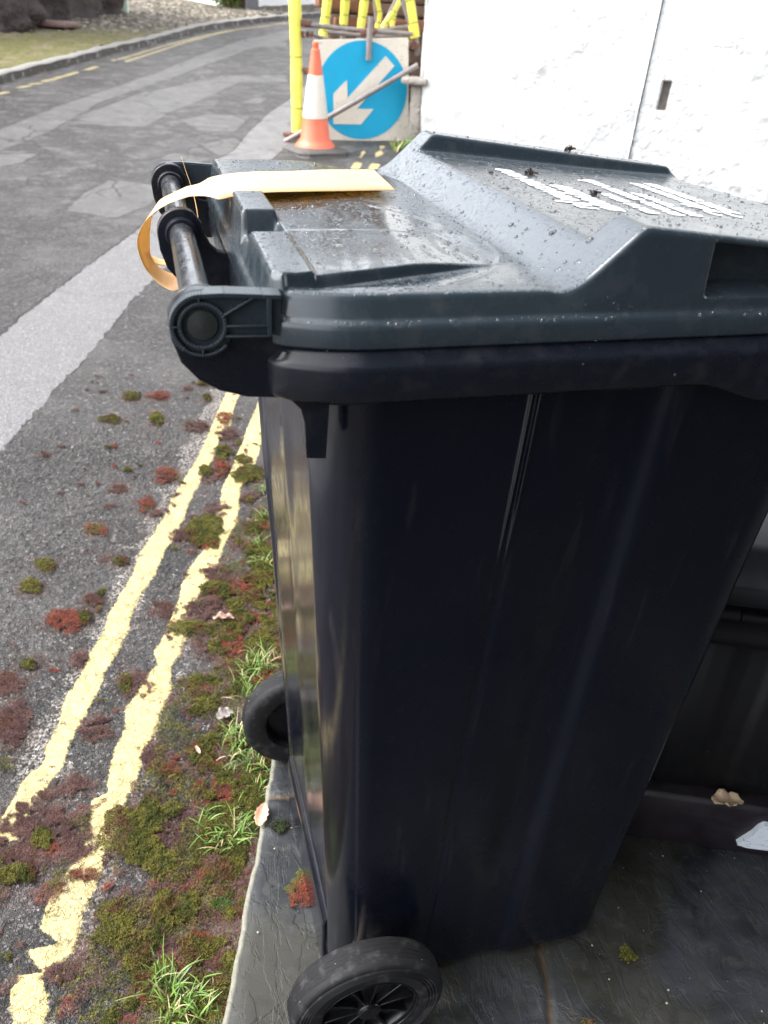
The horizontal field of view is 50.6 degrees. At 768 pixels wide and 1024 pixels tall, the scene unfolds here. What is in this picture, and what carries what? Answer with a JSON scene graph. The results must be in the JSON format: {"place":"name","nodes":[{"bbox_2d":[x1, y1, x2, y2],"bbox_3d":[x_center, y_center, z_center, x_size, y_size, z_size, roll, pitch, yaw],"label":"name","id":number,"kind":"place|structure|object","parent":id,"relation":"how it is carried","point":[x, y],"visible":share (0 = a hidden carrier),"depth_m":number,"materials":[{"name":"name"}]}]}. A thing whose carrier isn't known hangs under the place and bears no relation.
{"place":"outdoors","nodes":[
{"label":"outdoors","id":0,"kind":"place"},
{"bbox_2d":[0,0,319,68],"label":"verge","id":1,"kind":"structure","parent":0,"point":[142,18],"depth_m":10.21,"materials":[{"name":"green plant"}]},
{"bbox_2d":[37,19,79,27],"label":"stone block","id":2,"kind":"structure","parent":1,"relation":"on","point":[58,23],"depth_m":9.44,"materials":[{"name":"brown stone"}]},
{"bbox_2d":[0,0,123,32],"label":"stone wall","id":3,"kind":"structure","parent":1,"relation":"on","point":[20,16],"depth_m":9.71,"materials":[{"name":"grey stone"}]},
{"bbox_2d":[121,0,128,12],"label":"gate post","id":4,"kind":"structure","parent":3,"relation":"attached to","point":[125,8],"depth_m":11.39,"materials":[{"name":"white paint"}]},
{"bbox_2d":[212,0,244,7],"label":"hedge","id":5,"kind":"object","parent":1,"relation":"on","point":[233,3],"visible":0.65,"depth_m":13.22,"materials":[{"name":"green plant"}]},
{"bbox_2d":[245,0,258,9],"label":"gate post","id":6,"kind":"object","parent":1,"relation":"on","point":[252,4],"depth_m":13.14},
{"bbox_2d":[190,0,314,6],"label":"white cottage","id":7,"kind":"structure","parent":1,"relation":"on","point":[273,2],"depth_m":13.96,"materials":[{"name":"paint"}]},
{"bbox_2d":[0,14,767,1023],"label":"road","id":8,"kind":"structure","parent":0,"point":[86,148],"depth_m":2.46,"materials":[{"name":"grey asphalt"}]},
{"bbox_2d":[0,374,281,1023],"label":"moss","id":9,"kind":"object","parent":8,"relation":"on","point":[194,947],"visible":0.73,"depth_m":1.41,"materials":[{"name":"green plant"}]},
{"bbox_2d":[116,481,280,1023],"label":"grass","id":10,"kind":"structure","parent":9,"relation":"on","point":[187,1002],"depth_m":1.36,"materials":[{"name":"green plant"}]},
{"bbox_2d":[212,611,234,618],"bbox_3d":[-0.365,0.237,1.846,0.050,0.015,0.020,5,31,3],"label":"dead leaf","id":11,"kind":"object","parent":9,"relation":"on","point":[220,615],"visible":1,"depth_m":1.85,"materials":[{"name":"beige plant"}]},
{"bbox_2d":[216,706,233,719],"bbox_3d":[-0.314,0.396,1.597,0.031,0.013,0.030,11,32,12],"label":"dead leaf","id":12,"kind":"object","parent":9,"relation":"on","point":[223,712],"visible":0.98,"depth_m":1.60,"materials":[{"name":"beige plant"}]},
{"bbox_2d":[0,11,321,83],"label":"kerb","id":13,"kind":"structure","parent":8,"relation":"on","point":[15,73],"depth_m":9.06,"materials":[{"name":"concrete"}]},
{"bbox_2d":[282,41,347,158],"bbox_3d":[-0.478,-2.875,5.687,0.419,0.733,0.419,-14,35,-26],"label":"traffic cone","id":14,"kind":"object","parent":8,"relation":"on","point":[314,142],"visible":0.93,"depth_m":5.67,"materials":[{"name":"orange plastic"}]},
{"bbox_2d":[283,0,420,141],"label":"scaffold","id":15,"kind":"object","parent":8,"relation":"on","point":[297,23],"visible":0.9,"depth_m":6.02,"materials":[{"name":"yellow metal"}]},
{"bbox_2d":[314,38,407,140],"bbox_3d":[-0.154,-3.156,6.095,0.754,0.731,0.026,-5,32,-14],"label":"road sign","id":16,"kind":"object","parent":8,"relation":"on","point":[350,72],"visible":0.68,"depth_m":6.07,"materials":[{"name":"blue metal"}]},
{"bbox_2d":[388,135,412,151],"bbox_3d":[0.201,-2.764,6.084,0.380,0.105,0.433,-5,32,-14],"label":"weed clump","id":17,"kind":"object","parent":8,"relation":"on","point":[402,145],"visible":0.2,"depth_m":6.06,"materials":[{"name":"green plant"}]},
{"bbox_2d":[186,699,764,1023],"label":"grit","id":18,"kind":"object","parent":8,"relation":"on","point":[591,944],"visible":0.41,"depth_m":1.26,"materials":[{"name":"grey gravel"}]},
{"bbox_2d":[401,0,767,203],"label":"white house","id":19,"kind":"structure","parent":8,"relation":"on","point":[678,89],"depth_m":5.57,"materials":[{"name":"paint"}]},
{"bbox_2d":[320,0,424,103],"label":"brick pier","id":20,"kind":"structure","parent":19,"relation":"attached to","point":[400,15],"depth_m":7.30,"materials":[{"name":"brown brick"}]},
{"bbox_2d":[333,18,424,31],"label":"timber beam","id":21,"kind":"structure","parent":19,"relation":"attached to","point":[352,22],"depth_m":6.99,"materials":[{"name":"brown wood"}]},
{"bbox_2d":[315,0,373,14],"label":"timber beam","id":22,"kind":"structure","parent":21,"relation":"on","point":[354,5],"depth_m":6.82,"materials":[{"name":"brown wood"}]},
{"bbox_2d":[222,760,767,1023],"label":"slate paving","id":23,"kind":"structure","parent":0,"point":[703,956],"depth_m":1.21,"materials":[{"name":"grey stone"}]},
{"bbox_2d":[254,802,268,825],"bbox_3d":[-0.209,0.515,1.385,0.027,0.007,0.042,-5,32,-14],"label":"dead leaf","id":24,"kind":"object","parent":23,"relation":"on","point":[261,815],"visible":1,"depth_m":1.39,"materials":[{"name":"beige plant"}]},
{"bbox_2d":[266,818,290,833],"bbox_3d":[-0.178,0.526,1.372,0.036,0.014,0.034,23,36,28],"label":"moss cushion","id":25,"kind":"object","parent":23,"relation":"on","point":[279,828],"visible":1,"depth_m":1.37,"materials":[{"name":"green plant"}]},
{"bbox_2d":[283,869,309,906],"bbox_3d":[-0.133,0.590,1.277,0.052,0.011,0.068,-5,32,-14],"label":"moss cushion","id":26,"kind":"object","parent":23,"relation":"on","point":[300,885],"visible":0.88,"depth_m":1.27,"materials":[{"name":"red plant"}]},
{"bbox_2d":[151,130,767,1023],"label":"wheelie bin","id":27,"kind":"object","parent":23,"relation":"on","point":[515,434],"visible":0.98,"depth_m":0.76,"materials":[{"name":"black plastic"}]},
{"bbox_2d":[137,157,394,290],"bbox_3d":[-0.113,-0.292,0.841,0.278,0.119,0.158,-9,34,-20],"label":"paper tag","id":28,"kind":"object","parent":27,"relation":"attached to","point":[223,186],"visible":0.81,"depth_m":0.82,"materials":[{"name":"beige paper"}]},
{"bbox_2d":[524,167,537,174],"bbox_3d":[0.166,-0.384,0.916,0.017,0.009,0.011,16,34,20],"label":"moss crumb","id":29,"kind":"object","parent":27,"relation":"on","point":[530,172],"visible":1,"depth_m":0.92,"materials":[{"name":"brown plant"}]},
{"bbox_2d":[564,144,575,150],"bbox_3d":[0.243,-0.478,1.069,0.015,0.011,0.013,-5,32,-14],"label":"moss crumb","id":30,"kind":"object","parent":27,"relation":"on","point":[569,148],"visible":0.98,"depth_m":1.07,"materials":[{"name":"brown plant"}]},
{"bbox_2d":[589,189,601,194],"bbox_3d":[0.217,-0.330,0.838,0.015,0.006,0.012,-12,35,-24],"label":"moss crumb","id":31,"kind":"object","parent":27,"relation":"on","point":[594,192],"visible":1,"depth_m":0.83,"materials":[{"name":"brown plant"}]},
{"bbox_2d":[581,1016,595,1023],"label":"moss cushion","id":32,"kind":"object","parent":23,"relation":"on","point":[590,1021],"visible":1,"depth_m":1.13,"materials":[{"name":"plant"}]},
{"bbox_2d":[619,943,638,963],"bbox_3d":[0.362,0.660,1.210,0.027,0.013,0.031,-20,38,-33],"label":"moss cushion","id":33,"kind":"object","parent":23,"relation":"on","point":[628,953],"visible":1,"depth_m":1.21,"materials":[{"name":"green plant"}]},
{"bbox_2d":[626,778,767,855],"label":"box","id":34,"kind":"object","parent":23,"relation":"on","point":[692,814],"visible":0.09,"depth_m":1.35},
{"bbox_2d":[651,513,767,794],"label":"storage container","id":35,"kind":"object","parent":34,"relation":"on","point":[718,737],"visible":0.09,"depth_m":1.23,"materials":[{"name":"black plastic"}]},
{"bbox_2d":[711,789,743,806],"bbox_3d":[0.555,0.462,1.311,0.049,0.014,0.035,-5,32,-14],"label":"dead leaf","id":36,"kind":"object","parent":34,"relation":"on","point":[723,796],"visible":1,"depth_m":1.31,"materials":[{"name":"beige plant"}]}
]}

